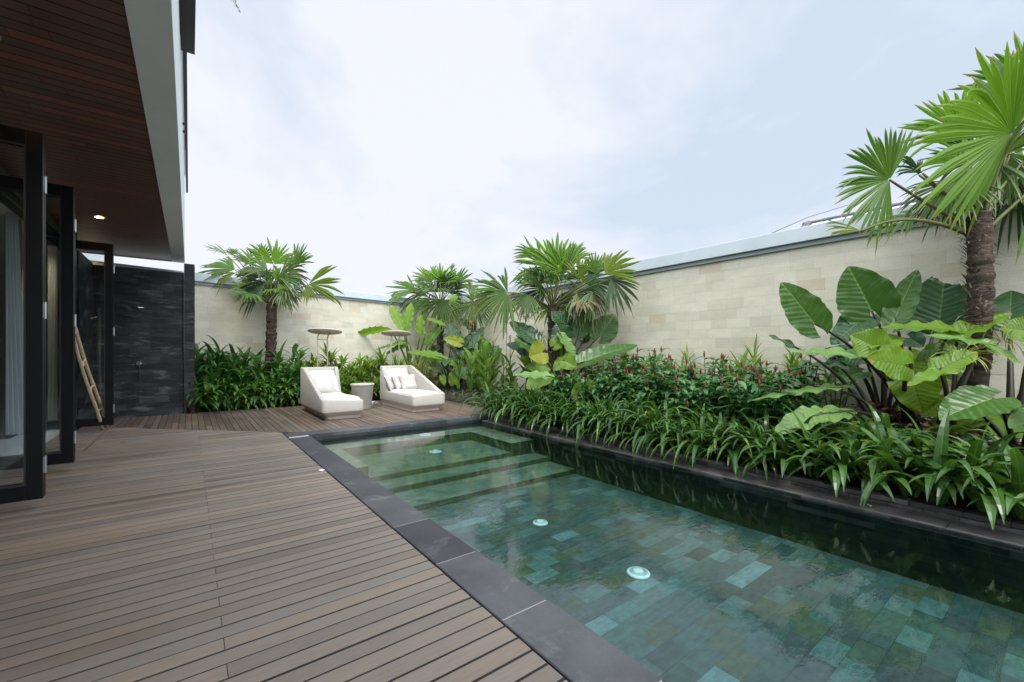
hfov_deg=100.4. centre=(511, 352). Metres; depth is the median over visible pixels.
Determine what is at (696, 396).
red flower shrub
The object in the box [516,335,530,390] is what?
canna
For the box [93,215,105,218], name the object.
downlight
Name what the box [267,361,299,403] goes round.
leafy shrub
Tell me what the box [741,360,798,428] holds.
red flower shrub
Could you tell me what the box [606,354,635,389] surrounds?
red flower shrub
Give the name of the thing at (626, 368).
red flower shrub
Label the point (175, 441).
deck boards
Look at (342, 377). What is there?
leafy shrub
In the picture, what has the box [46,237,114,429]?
folding door
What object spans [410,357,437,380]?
variegated shrub
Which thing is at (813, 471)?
lily clump
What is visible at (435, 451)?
pool lamp
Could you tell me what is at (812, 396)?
red flower shrub
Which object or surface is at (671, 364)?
red flower shrub
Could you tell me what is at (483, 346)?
canna
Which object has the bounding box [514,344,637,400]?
elephant ear
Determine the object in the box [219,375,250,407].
leafy shrub
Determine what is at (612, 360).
red flower shrub
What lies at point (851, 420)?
begonia
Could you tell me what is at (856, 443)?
lily clump
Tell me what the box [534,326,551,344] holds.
spider plant
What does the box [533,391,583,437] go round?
lily clump
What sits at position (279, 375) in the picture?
leafy shrub
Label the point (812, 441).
lily clump
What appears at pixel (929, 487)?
lily clump
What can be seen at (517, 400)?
lily clump
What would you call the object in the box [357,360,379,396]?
leafy shrub
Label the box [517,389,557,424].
lily clump
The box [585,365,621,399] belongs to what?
red flower shrub
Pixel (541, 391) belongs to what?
lily clump
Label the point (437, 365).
elephant ear
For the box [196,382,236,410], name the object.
leafy shrub
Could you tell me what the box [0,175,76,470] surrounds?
folding door
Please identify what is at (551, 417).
lily clump
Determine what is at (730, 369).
red flower shrub
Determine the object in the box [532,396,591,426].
lily clump
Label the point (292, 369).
leafy shrub
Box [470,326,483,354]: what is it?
canna
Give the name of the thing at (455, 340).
elephant ear
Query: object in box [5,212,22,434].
curtain
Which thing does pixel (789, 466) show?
lily clump
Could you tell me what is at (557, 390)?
red flower shrub
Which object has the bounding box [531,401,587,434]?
lily clump
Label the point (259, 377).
leafy shrub
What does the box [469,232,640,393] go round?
fan palm
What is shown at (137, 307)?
rain shower
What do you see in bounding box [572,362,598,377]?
red flower shrub
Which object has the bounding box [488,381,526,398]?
lily clump
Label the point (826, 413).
elephant ear
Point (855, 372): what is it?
elephant ear
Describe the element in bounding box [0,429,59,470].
interior floor
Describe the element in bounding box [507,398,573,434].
lily clump
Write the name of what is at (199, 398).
leafy shrub
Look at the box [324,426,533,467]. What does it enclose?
pool bench
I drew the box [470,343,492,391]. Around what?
canna
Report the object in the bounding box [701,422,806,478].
lily clump
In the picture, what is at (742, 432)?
lily clump
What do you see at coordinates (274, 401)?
leafy shrub
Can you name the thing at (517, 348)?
elephant ear
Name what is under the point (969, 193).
fan palm
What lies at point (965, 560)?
pool wall tiles
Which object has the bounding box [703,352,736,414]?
spiky shrub
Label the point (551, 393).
lily clump
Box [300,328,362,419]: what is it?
sun lounger
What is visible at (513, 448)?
pool risers
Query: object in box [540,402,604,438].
lily clump
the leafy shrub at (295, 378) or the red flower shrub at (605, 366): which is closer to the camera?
the red flower shrub at (605, 366)
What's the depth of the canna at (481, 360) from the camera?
9.31 m
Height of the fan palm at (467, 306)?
2.931 m
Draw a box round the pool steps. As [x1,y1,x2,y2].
[355,440,572,506]
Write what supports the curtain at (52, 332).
hanging from the house at (92, 91)
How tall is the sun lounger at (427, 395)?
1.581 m
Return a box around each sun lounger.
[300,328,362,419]
[380,330,444,411]
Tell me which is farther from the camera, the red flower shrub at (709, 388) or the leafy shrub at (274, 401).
the leafy shrub at (274, 401)
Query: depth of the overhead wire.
8.10 m
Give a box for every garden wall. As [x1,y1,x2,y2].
[90,260,437,388]
[444,188,1023,442]
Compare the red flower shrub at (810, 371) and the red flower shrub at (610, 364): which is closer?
the red flower shrub at (810, 371)
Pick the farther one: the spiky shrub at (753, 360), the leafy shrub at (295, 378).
the leafy shrub at (295, 378)
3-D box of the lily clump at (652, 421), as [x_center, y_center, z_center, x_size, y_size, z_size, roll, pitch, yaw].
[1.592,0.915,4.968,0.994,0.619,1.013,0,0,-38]
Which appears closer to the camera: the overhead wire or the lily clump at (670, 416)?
the lily clump at (670, 416)
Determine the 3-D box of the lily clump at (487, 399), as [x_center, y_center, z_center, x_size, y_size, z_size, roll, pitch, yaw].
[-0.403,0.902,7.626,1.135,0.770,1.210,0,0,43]
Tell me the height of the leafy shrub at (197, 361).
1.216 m
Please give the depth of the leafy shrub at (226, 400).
8.17 m
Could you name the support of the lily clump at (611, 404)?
on the planting soil
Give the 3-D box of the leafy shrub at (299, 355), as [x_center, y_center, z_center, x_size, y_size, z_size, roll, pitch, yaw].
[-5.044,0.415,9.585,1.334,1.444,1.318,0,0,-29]
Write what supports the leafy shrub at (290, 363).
on the planting soil
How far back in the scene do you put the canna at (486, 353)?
9.21 m
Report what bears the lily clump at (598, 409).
on the planting soil
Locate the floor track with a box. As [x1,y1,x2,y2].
[84,426,110,450]
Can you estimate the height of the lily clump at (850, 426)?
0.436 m
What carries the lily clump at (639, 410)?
on the planting soil
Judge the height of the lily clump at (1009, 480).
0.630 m
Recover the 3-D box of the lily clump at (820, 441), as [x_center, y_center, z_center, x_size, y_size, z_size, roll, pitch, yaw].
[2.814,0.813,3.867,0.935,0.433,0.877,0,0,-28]
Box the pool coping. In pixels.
[284,413,665,681]
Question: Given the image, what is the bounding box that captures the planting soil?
[195,377,1023,520]
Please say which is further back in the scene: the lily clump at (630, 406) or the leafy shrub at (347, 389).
the leafy shrub at (347, 389)
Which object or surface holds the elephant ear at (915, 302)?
on the planting soil
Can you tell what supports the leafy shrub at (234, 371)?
on the planting soil
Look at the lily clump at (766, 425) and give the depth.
4.07 m
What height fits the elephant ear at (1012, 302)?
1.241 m
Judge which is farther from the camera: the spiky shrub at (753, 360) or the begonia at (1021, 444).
the spiky shrub at (753, 360)
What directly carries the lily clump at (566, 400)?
on the planting soil
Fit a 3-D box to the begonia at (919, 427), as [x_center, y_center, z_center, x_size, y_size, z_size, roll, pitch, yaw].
[3.751,0.804,3.913,0.442,0.277,0.462,0,0,39]
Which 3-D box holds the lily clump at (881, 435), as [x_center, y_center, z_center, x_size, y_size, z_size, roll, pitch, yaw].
[3.064,0.740,3.441,0.925,0.624,1.142,0,0,5]
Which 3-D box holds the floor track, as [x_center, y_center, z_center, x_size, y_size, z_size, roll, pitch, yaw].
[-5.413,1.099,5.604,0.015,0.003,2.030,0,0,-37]
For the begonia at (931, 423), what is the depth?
4.06 m
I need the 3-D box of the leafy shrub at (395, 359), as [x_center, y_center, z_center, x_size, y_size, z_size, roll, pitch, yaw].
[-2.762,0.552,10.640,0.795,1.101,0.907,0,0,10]
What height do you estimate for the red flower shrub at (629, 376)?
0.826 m
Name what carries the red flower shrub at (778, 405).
on the planting soil
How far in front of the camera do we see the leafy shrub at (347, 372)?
9.97 m
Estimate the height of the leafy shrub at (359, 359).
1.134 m
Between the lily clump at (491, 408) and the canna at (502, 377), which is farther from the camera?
the canna at (502, 377)
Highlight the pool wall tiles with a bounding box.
[314,419,1023,613]
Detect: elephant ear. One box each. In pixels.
[408,318,483,390]
[420,337,454,374]
[425,350,471,391]
[451,345,500,377]
[507,342,577,391]
[509,310,618,382]
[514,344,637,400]
[526,362,587,388]
[754,335,881,433]
[779,266,967,432]
[825,339,964,414]
[907,313,1021,426]
[920,385,1023,451]
[993,291,1023,430]
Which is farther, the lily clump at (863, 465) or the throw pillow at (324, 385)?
the throw pillow at (324, 385)
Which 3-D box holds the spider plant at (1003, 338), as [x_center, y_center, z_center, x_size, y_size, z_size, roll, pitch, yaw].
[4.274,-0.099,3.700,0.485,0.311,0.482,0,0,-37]
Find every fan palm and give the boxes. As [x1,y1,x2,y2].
[198,237,344,376]
[384,262,479,379]
[446,280,494,375]
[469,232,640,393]
[824,32,1023,440]
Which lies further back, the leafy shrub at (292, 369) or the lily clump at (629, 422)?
the leafy shrub at (292, 369)
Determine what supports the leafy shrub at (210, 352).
on the planting soil
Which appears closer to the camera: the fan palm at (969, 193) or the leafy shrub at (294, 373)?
the fan palm at (969, 193)
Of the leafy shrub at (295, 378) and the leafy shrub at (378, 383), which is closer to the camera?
the leafy shrub at (295, 378)
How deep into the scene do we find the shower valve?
7.34 m
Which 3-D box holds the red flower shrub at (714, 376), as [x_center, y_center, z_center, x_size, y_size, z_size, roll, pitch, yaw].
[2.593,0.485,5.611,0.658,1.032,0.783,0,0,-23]
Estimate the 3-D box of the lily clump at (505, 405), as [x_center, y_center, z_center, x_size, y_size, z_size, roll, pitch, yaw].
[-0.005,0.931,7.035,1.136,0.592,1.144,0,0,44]
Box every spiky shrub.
[636,357,658,384]
[640,350,669,385]
[657,341,696,406]
[682,359,702,385]
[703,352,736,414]
[723,334,770,380]
[733,346,778,392]
[771,345,822,401]
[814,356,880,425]
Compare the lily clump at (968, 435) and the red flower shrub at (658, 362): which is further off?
the red flower shrub at (658, 362)
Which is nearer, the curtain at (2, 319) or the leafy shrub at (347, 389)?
the curtain at (2, 319)
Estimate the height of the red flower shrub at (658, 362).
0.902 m
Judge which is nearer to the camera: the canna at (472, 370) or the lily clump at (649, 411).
the lily clump at (649, 411)
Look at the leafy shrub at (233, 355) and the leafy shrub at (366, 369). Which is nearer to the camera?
the leafy shrub at (233, 355)
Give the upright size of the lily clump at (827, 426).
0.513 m
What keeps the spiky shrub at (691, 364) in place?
on the planting soil
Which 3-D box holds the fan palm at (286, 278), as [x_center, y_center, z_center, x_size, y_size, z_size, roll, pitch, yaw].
[-5.196,-0.731,9.293,3.120,3.637,1.740,0,0,-15]
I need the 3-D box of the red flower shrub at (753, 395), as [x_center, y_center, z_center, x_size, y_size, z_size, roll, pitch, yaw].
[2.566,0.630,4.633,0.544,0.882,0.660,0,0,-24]
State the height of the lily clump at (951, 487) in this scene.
0.487 m
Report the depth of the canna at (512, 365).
9.58 m
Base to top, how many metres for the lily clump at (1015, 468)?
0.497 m
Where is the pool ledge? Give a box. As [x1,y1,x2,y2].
[481,419,1023,561]
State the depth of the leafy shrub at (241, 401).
8.23 m
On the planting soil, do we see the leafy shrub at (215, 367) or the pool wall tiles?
the leafy shrub at (215, 367)
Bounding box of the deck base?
[0,400,565,681]
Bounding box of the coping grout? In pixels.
[288,426,661,681]
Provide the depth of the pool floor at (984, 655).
2.75 m
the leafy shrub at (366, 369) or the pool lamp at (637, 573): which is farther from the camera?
the leafy shrub at (366, 369)
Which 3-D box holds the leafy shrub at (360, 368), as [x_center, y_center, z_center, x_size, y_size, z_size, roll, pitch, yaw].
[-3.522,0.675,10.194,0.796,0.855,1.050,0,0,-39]
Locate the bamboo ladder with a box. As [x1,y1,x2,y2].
[75,327,108,429]
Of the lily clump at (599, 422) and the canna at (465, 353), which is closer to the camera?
the lily clump at (599, 422)
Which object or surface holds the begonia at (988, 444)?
on the planting soil
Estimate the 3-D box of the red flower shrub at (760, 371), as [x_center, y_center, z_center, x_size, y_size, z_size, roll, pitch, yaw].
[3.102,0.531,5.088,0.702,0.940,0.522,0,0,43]
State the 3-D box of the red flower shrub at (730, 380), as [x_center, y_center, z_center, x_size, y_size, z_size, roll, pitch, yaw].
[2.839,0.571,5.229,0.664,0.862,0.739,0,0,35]
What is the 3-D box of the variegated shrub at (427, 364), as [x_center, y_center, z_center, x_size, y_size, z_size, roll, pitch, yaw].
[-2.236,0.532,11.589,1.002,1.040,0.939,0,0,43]
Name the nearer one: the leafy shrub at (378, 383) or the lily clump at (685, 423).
the lily clump at (685, 423)
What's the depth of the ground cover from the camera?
9.71 m
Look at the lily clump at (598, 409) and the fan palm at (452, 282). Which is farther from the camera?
the fan palm at (452, 282)
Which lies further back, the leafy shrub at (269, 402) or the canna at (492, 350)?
the canna at (492, 350)
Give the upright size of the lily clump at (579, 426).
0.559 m
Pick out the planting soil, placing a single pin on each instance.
(960, 501)
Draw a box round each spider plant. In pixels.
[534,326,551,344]
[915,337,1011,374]
[979,323,1023,356]
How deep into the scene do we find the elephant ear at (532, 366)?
7.48 m
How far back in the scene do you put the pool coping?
2.02 m
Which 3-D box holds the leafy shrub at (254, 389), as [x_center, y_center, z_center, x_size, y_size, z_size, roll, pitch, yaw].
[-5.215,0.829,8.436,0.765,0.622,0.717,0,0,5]
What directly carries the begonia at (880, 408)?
on the planting soil
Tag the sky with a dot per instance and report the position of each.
(386, 139)
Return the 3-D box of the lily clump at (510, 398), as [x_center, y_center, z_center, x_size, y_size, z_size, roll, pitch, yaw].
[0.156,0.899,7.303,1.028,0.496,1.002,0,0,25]
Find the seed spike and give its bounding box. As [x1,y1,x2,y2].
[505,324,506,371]
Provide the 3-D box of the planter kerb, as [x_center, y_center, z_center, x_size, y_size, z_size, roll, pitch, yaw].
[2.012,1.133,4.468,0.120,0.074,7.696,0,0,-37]
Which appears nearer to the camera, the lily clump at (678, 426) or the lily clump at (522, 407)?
the lily clump at (678, 426)
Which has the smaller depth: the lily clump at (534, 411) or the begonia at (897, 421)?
the begonia at (897, 421)
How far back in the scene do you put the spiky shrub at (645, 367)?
7.38 m
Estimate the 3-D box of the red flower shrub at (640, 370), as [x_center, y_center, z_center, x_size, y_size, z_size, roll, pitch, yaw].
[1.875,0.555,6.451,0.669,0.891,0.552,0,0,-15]
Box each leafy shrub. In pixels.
[178,381,227,412]
[195,335,245,381]
[195,349,229,402]
[195,365,223,408]
[195,375,214,407]
[196,354,250,405]
[196,370,235,407]
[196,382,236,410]
[200,344,254,385]
[209,353,253,388]
[209,381,241,409]
[216,365,260,407]
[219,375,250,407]
[220,380,257,409]
[221,349,269,380]
[234,379,266,408]
[236,346,288,395]
[244,362,281,404]
[244,371,274,403]
[248,376,285,408]
[258,368,290,404]
[259,377,298,407]
[260,340,316,376]
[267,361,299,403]
[269,369,299,404]
[276,358,309,376]
[276,377,299,406]
[277,362,303,403]
[280,376,299,403]
[281,361,299,400]
[295,360,315,382]
[305,357,324,366]
[309,341,345,373]
[312,353,357,379]
[330,365,356,386]
[331,359,376,393]
[340,370,346,391]
[340,373,356,394]
[341,362,369,387]
[351,352,383,381]
[352,363,371,382]
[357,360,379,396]
[363,346,393,394]
[363,377,377,395]
[368,354,408,376]
[368,374,379,399]
[389,355,411,365]
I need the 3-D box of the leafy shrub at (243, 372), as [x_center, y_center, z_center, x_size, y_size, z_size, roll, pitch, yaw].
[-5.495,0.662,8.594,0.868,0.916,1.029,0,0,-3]
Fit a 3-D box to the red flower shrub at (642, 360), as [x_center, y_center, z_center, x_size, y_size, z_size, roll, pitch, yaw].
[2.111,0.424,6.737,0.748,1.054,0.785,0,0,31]
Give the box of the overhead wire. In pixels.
[772,205,847,232]
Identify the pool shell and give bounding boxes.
[317,418,1023,681]
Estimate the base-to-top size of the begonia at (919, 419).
0.294 m
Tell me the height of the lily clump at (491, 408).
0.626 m
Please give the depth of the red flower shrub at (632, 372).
6.31 m
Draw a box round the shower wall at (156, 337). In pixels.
[77,250,194,428]
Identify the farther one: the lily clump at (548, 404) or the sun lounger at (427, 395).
the sun lounger at (427, 395)
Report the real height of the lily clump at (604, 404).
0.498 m
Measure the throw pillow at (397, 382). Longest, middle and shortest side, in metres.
0.340 x 0.340 x 0.138 m
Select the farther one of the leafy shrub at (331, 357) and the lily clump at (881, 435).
the leafy shrub at (331, 357)
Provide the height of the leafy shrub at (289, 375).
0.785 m
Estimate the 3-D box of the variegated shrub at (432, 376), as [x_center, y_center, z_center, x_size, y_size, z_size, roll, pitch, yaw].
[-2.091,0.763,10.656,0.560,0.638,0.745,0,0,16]
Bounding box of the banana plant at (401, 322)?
[358,303,445,370]
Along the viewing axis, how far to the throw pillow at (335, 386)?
8.21 m
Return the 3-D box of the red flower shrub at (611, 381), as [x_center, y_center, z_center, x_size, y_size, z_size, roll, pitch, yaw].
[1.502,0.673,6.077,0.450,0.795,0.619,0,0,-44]
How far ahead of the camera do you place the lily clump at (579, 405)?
6.03 m
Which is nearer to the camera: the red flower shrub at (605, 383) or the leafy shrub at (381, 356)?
the red flower shrub at (605, 383)
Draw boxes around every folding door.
[0,124,46,503]
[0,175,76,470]
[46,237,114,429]
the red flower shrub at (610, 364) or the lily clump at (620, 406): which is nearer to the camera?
the lily clump at (620, 406)
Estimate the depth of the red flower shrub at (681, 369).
5.91 m
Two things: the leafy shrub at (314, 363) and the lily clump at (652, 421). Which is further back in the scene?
the leafy shrub at (314, 363)
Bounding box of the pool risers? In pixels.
[343,432,574,510]
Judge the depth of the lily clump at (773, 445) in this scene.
3.89 m
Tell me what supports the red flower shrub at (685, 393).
on the planting soil
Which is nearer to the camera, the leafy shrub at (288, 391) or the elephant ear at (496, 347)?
the leafy shrub at (288, 391)
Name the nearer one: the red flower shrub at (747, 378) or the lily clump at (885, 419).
the lily clump at (885, 419)
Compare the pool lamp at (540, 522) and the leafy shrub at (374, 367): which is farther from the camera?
the leafy shrub at (374, 367)
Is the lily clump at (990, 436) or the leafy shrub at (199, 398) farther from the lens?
the leafy shrub at (199, 398)
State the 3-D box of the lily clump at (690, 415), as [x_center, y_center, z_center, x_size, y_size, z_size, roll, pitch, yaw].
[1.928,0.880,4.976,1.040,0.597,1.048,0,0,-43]
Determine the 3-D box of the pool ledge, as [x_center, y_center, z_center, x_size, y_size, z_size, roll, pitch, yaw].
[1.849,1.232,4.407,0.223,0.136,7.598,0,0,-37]
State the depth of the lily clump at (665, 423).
4.73 m
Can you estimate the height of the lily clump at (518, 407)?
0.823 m
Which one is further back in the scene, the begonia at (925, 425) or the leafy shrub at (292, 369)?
the leafy shrub at (292, 369)
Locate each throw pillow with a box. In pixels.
[312,376,339,390]
[314,379,334,392]
[384,375,394,389]
[391,376,401,388]
[399,374,417,388]
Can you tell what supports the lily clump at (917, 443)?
on the planting soil
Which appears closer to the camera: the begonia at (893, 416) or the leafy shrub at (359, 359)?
the begonia at (893, 416)
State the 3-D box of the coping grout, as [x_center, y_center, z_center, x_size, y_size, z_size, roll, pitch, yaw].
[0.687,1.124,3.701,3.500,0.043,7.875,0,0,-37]
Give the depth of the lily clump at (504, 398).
7.09 m
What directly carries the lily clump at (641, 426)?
on the planting soil
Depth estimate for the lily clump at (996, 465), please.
2.86 m
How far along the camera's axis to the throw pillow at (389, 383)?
8.76 m
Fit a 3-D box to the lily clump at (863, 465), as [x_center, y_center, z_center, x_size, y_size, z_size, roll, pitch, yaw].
[2.819,0.846,3.399,1.113,0.463,1.044,0,0,23]
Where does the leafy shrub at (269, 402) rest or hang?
on the planting soil
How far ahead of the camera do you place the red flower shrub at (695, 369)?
5.94 m
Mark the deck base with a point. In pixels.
(469, 662)
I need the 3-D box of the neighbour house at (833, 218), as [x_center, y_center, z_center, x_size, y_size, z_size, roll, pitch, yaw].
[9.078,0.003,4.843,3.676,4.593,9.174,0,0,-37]
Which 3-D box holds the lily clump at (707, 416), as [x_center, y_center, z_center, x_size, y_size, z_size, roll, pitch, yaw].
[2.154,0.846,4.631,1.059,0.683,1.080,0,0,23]
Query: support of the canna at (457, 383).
on the planting soil
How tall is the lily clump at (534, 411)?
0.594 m
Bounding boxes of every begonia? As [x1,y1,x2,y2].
[832,418,874,437]
[843,402,898,418]
[847,400,900,421]
[879,406,928,425]
[889,415,916,428]
[890,416,912,441]
[893,423,972,449]
[894,423,948,451]
[910,416,958,445]
[914,418,960,443]
[953,433,1015,458]
[1016,438,1023,446]
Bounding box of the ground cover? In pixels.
[441,387,495,405]
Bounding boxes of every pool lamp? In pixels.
[429,450,441,453]
[533,519,547,526]
[627,566,649,579]
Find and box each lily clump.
[458,381,507,420]
[473,394,507,420]
[476,387,508,422]
[478,389,533,422]
[478,390,533,429]
[479,381,524,414]
[483,385,518,412]
[487,384,545,426]
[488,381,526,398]
[489,391,538,410]
[490,382,545,398]
[497,390,554,429]
[499,379,553,422]
[499,383,552,407]
[500,385,551,423]
[500,393,557,428]
[502,397,556,428]
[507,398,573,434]
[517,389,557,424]
[521,390,573,427]
[523,396,581,439]
[525,382,549,403]
[526,396,575,425]
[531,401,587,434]
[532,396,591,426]
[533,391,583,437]
[536,383,600,438]
[537,385,570,414]
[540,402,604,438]
[549,400,607,443]
[556,392,614,435]
[557,402,606,449]
[563,391,634,439]
[564,391,638,450]
[567,401,613,435]
[569,401,651,451]
[583,401,647,445]
[589,407,649,451]
[592,394,659,442]
[594,390,673,441]
[596,412,659,446]
[599,407,681,455]
[601,405,690,460]
[603,404,691,455]
[610,408,699,460]
[615,397,712,457]
[637,406,731,442]
[642,414,710,465]
[644,415,731,463]
[646,403,759,468]
[658,402,760,462]
[666,401,741,455]
[680,412,771,455]
[681,426,766,474]
[686,412,751,475]
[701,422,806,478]
[706,417,796,471]
[708,408,832,482]
[719,420,815,481]
[739,423,859,477]
[742,403,872,497]
[742,415,837,461]
[756,397,866,448]
[765,422,875,479]
[767,421,905,501]
[786,428,957,502]
[797,415,906,465]
[799,423,935,473]
[809,402,970,491]
[809,422,1010,513]
[835,410,967,459]
[842,425,1021,508]
[853,408,1023,505]
[861,406,1003,459]
[872,434,1023,528]
[877,427,1023,504]
[900,418,1023,465]
[910,442,1023,519]
[932,433,1009,515]
[948,427,1010,462]
[960,462,1023,506]
[976,436,1023,508]
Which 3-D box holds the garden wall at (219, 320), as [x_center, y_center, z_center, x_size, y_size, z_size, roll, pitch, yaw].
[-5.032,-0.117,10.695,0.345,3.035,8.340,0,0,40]
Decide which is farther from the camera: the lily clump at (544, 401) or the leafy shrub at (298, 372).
the leafy shrub at (298, 372)
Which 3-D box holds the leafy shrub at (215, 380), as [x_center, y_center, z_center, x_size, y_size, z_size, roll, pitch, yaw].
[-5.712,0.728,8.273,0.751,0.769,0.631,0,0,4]
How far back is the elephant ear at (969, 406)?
3.50 m
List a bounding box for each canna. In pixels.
[450,354,464,390]
[463,347,479,396]
[463,352,475,389]
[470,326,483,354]
[470,337,492,394]
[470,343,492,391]
[474,339,494,385]
[474,348,496,391]
[478,358,495,398]
[480,333,505,389]
[489,348,508,394]
[490,353,512,391]
[499,350,517,385]
[504,357,519,387]
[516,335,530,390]
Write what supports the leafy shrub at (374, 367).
on the planting soil
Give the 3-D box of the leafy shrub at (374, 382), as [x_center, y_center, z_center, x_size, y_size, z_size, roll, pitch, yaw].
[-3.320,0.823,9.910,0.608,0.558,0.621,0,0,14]
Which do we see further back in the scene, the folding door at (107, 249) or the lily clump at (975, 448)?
the folding door at (107, 249)
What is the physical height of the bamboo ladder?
1.831 m
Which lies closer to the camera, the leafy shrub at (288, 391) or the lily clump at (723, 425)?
the lily clump at (723, 425)
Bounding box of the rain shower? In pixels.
[130,306,145,308]
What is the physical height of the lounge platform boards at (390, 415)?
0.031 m
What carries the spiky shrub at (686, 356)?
on the planting soil
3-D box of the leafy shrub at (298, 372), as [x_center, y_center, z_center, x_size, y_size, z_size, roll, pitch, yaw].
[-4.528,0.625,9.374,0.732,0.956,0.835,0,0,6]
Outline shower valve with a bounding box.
[136,361,141,380]
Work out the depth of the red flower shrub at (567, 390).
6.56 m
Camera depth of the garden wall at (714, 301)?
6.05 m
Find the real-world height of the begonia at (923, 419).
0.349 m
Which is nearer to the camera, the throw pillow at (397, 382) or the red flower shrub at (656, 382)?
the red flower shrub at (656, 382)
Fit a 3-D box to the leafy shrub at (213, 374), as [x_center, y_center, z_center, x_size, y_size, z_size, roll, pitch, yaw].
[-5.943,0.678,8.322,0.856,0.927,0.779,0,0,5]
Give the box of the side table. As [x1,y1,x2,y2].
[350,383,373,409]
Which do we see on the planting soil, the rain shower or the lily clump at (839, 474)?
the lily clump at (839, 474)
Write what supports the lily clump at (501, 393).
on the planting soil
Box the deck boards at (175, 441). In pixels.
[0,427,567,681]
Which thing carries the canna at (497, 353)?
on the planting soil
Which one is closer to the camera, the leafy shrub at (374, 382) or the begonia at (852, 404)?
the begonia at (852, 404)
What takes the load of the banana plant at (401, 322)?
on the planting soil
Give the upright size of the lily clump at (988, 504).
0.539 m
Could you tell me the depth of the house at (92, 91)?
3.25 m
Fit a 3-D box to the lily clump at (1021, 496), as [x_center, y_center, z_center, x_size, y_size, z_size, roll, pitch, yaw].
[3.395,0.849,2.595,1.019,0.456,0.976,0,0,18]
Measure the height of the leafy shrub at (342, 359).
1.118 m
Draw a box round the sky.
[82,0,1023,300]
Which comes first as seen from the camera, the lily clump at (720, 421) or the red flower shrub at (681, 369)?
the lily clump at (720, 421)
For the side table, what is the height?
0.493 m
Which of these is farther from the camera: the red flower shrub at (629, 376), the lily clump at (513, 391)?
the lily clump at (513, 391)
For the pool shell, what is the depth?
3.17 m
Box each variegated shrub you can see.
[410,354,443,384]
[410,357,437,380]
[428,372,438,385]
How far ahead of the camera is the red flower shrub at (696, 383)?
5.37 m
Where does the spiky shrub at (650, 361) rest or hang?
on the planting soil
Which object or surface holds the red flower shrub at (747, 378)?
on the planting soil
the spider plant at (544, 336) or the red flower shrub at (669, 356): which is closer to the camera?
the red flower shrub at (669, 356)
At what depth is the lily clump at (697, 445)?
4.41 m
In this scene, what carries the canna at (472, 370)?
on the planting soil
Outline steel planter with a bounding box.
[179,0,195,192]
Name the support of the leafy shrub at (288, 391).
on the planting soil
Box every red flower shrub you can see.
[549,369,581,399]
[551,366,590,404]
[566,367,599,386]
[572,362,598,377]
[574,371,607,409]
[584,356,623,399]
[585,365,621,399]
[590,356,625,378]
[596,373,639,407]
[603,370,638,411]
[605,354,642,411]
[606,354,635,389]
[612,360,655,401]
[618,368,654,407]
[619,380,654,409]
[622,346,669,393]
[628,370,682,417]
[633,364,682,408]
[643,352,678,378]
[644,361,681,407]
[654,363,722,417]
[656,358,702,400]
[660,380,712,424]
[663,360,704,404]
[677,351,734,413]
[681,360,727,411]
[683,377,737,430]
[699,374,745,424]
[707,361,765,422]
[716,370,774,436]
[717,364,772,424]
[727,365,783,424]
[739,358,806,433]
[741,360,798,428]
[747,367,813,434]
[764,381,818,443]
[770,370,826,407]
[779,353,849,427]
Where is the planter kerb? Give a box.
[492,415,1023,534]
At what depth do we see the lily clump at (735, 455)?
4.22 m
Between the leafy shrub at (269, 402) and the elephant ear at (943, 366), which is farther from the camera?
the leafy shrub at (269, 402)
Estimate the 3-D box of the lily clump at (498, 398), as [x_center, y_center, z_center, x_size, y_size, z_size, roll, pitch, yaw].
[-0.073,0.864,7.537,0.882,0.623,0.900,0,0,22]
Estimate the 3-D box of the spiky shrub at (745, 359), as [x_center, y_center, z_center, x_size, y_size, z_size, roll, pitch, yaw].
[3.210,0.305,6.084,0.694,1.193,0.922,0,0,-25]
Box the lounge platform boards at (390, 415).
[89,400,501,432]
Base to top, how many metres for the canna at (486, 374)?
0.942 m
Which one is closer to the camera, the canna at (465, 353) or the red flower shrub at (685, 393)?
the red flower shrub at (685, 393)
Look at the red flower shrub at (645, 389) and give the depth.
5.64 m
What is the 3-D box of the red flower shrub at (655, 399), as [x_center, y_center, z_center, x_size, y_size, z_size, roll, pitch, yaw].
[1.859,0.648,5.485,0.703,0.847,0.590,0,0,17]
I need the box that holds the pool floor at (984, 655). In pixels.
[419,474,1023,681]
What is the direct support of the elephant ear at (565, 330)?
on the planting soil
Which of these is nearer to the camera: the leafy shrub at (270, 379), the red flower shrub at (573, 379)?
the red flower shrub at (573, 379)
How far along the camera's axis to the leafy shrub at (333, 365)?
10.34 m
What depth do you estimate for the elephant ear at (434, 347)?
12.04 m
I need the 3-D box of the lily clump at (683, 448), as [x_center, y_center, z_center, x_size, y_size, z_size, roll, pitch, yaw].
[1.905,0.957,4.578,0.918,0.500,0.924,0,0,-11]
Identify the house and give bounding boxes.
[0,0,185,430]
[801,177,1018,226]
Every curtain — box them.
[0,215,21,433]
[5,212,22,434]
[48,246,56,420]

